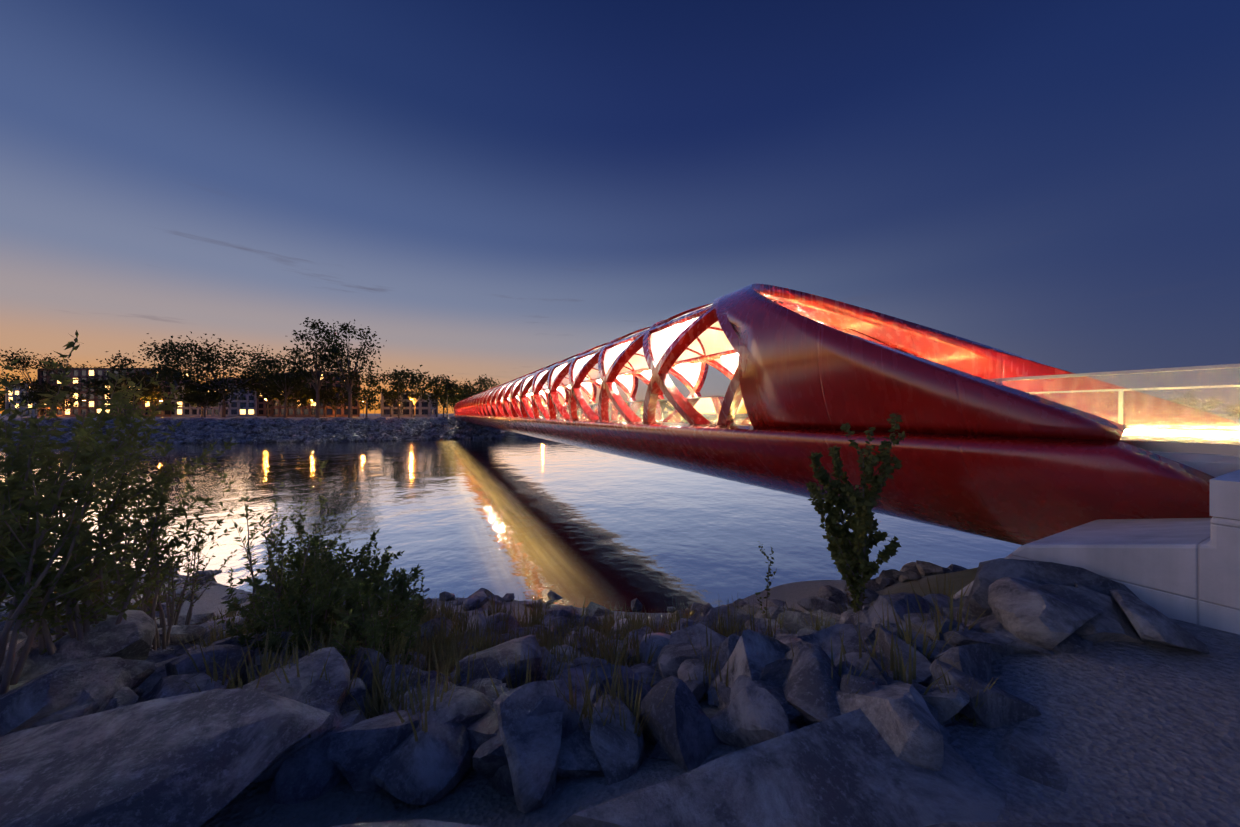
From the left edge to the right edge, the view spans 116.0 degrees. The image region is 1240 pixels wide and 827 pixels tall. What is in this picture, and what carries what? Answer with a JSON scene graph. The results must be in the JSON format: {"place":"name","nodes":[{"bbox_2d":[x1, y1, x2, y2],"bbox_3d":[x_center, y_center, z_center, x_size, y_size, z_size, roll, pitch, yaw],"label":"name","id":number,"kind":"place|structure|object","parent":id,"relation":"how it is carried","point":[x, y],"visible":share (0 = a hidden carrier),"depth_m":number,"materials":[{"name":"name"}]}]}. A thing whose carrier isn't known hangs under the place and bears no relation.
{"place":"outdoors","nodes":[
{"label":"outdoors","id":0,"kind":"place"},
{"bbox_2d":[0,419,1239,612],"bbox_3d":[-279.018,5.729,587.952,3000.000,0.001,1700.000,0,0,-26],"label":"river water","id":1,"kind":"structure","parent":0,"point":[572,524],"depth_m":20.56,"materials":[{"name":"blue liquid"}]},
{"bbox_2d":[0,414,1239,826],"bbox_3d":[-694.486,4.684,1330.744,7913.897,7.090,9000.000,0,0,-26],"label":"ground","id":2,"kind":"structure","parent":0,"point":[1140,734],"depth_m":2.29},
{"bbox_2d":[0,330,355,694],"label":"willow shrub","id":3,"kind":"object","parent":2,"relation":"on","point":[29,554],"visible":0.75,"depth_m":3.28,"materials":[{"name":"green plant"}]},
{"bbox_2d":[5,368,437,416],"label":"buildings","id":4,"kind":"structure","parent":2,"relation":"on","point":[423,409],"depth_m":157.01,"materials":[{"name":"brick"}]},
{"bbox_2d":[0,417,506,445],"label":"bank rocks","id":5,"kind":"object","parent":2,"relation":"on","point":[221,431],"visible":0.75,"depth_m":83.81,"materials":[{"name":"grey stone"}]},
{"bbox_2d":[83,399,542,417],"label":"street lamps","id":6,"kind":"object","parent":2,"relation":"on","point":[267,407],"visible":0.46,"depth_m":129.99,"materials":[{"name":"grey metal"}]},
{"bbox_2d":[221,514,429,664],"bbox_3d":[-4.156,2.890,5.521,2.605,2.972,5.156,0,0,-26],"label":"dark bush","id":7,"kind":"object","parent":2,"relation":"on","point":[361,593],"visible":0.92,"depth_m":4.55,"materials":[{"name":"green plant"}]},
{"bbox_2d":[0,689,1148,826],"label":"boulders","id":8,"kind":"object","parent":2,"relation":"on","point":[197,759],"visible":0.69,"depth_m":2.00,"materials":[{"name":"grey stone"}]},
{"bbox_2d":[177,570,998,747],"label":"grass tufts","id":9,"kind":"object","parent":2,"relation":"on","point":[441,652],"visible":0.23,"depth_m":3.82,"materials":[{"name":"green plant"}]},
{"bbox_2d":[0,558,1209,812],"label":"riprap rocks","id":10,"kind":"object","parent":2,"relation":"on","point":[528,744],"visible":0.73,"depth_m":2.86,"materials":[{"name":"grey stone"}]},
{"bbox_2d":[0,317,1239,421],"bbox_3d":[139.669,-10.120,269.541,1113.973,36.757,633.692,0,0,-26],"label":"bank trees","id":11,"kind":"object","parent":2,"relation":"on","point":[210,391],"visible":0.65,"depth_m":124.50,"materials":[{"name":"green plant"}]},
{"bbox_2d":[755,413,905,617],"bbox_3d":[2.555,1.601,4.822,0.962,3.218,1.735,0,0,-26],"label":"sapling tree","id":12,"kind":"object","parent":2,"relation":"on","point":[849,550],"visible":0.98,"depth_m":4.48,"materials":[{"name":"green plant"}]},
{"bbox_2d":[445,416,1239,519],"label":"abutment plaza","id":13,"kind":"structure","parent":2,"relation":"on","point":[1224,495],"depth_m":2.94,"materials":[{"name":"concrete"}]},
{"bbox_2d":[453,284,1238,544],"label":"bridge","id":14,"kind":"structure","parent":2,"relation":"on","point":[975,451],"depth_m":6.93,"materials":[{"name":"red metal"}]},
{"bbox_2d":[454,301,908,424],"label":"bridge lattice","id":15,"kind":"object","parent":14,"relation":"attached to","point":[660,383],"visible":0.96,"depth_m":17.54,"materials":[{"name":"red metal"}]},
{"bbox_2d":[540,354,737,392],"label":"ceiling lights","id":16,"kind":"object","parent":15,"relation":"attached to","point":[725,357],"visible":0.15,"depth_m":22.97},
{"bbox_2d":[474,303,913,402],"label":"glass roof panels","id":17,"kind":"object","parent":15,"relation":"attached to","point":[713,341],"visible":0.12,"depth_m":20.25,"materials":[{"name":"glass"}]},
{"bbox_2d":[951,516,1239,634],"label":"abutment","id":18,"kind":"object","parent":2,"relation":"on","point":[1185,569],"visible":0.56,"depth_m":3.22,"materials":[{"name":"concrete"}]},
{"bbox_2d":[1120,434,1239,476],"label":"bridge deck","id":19,"kind":"structure","parent":18,"relation":"on","point":[1215,465],"depth_m":4.31,"materials":[{"name":"concrete"}]},
{"bbox_2d":[454,364,1239,455],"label":"bridge balustrade","id":20,"kind":"object","parent":19,"relation":"on","point":[708,408],"visible":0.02,"depth_m":5.80,"materials":[{"name":"clear glass"}]},
{"bbox_2d":[0,0,1239,413],"label":"sky","id":21,"kind":"structure","parent":0,"point":[505,191],"materials":[{"name":"blue"}]}
]}

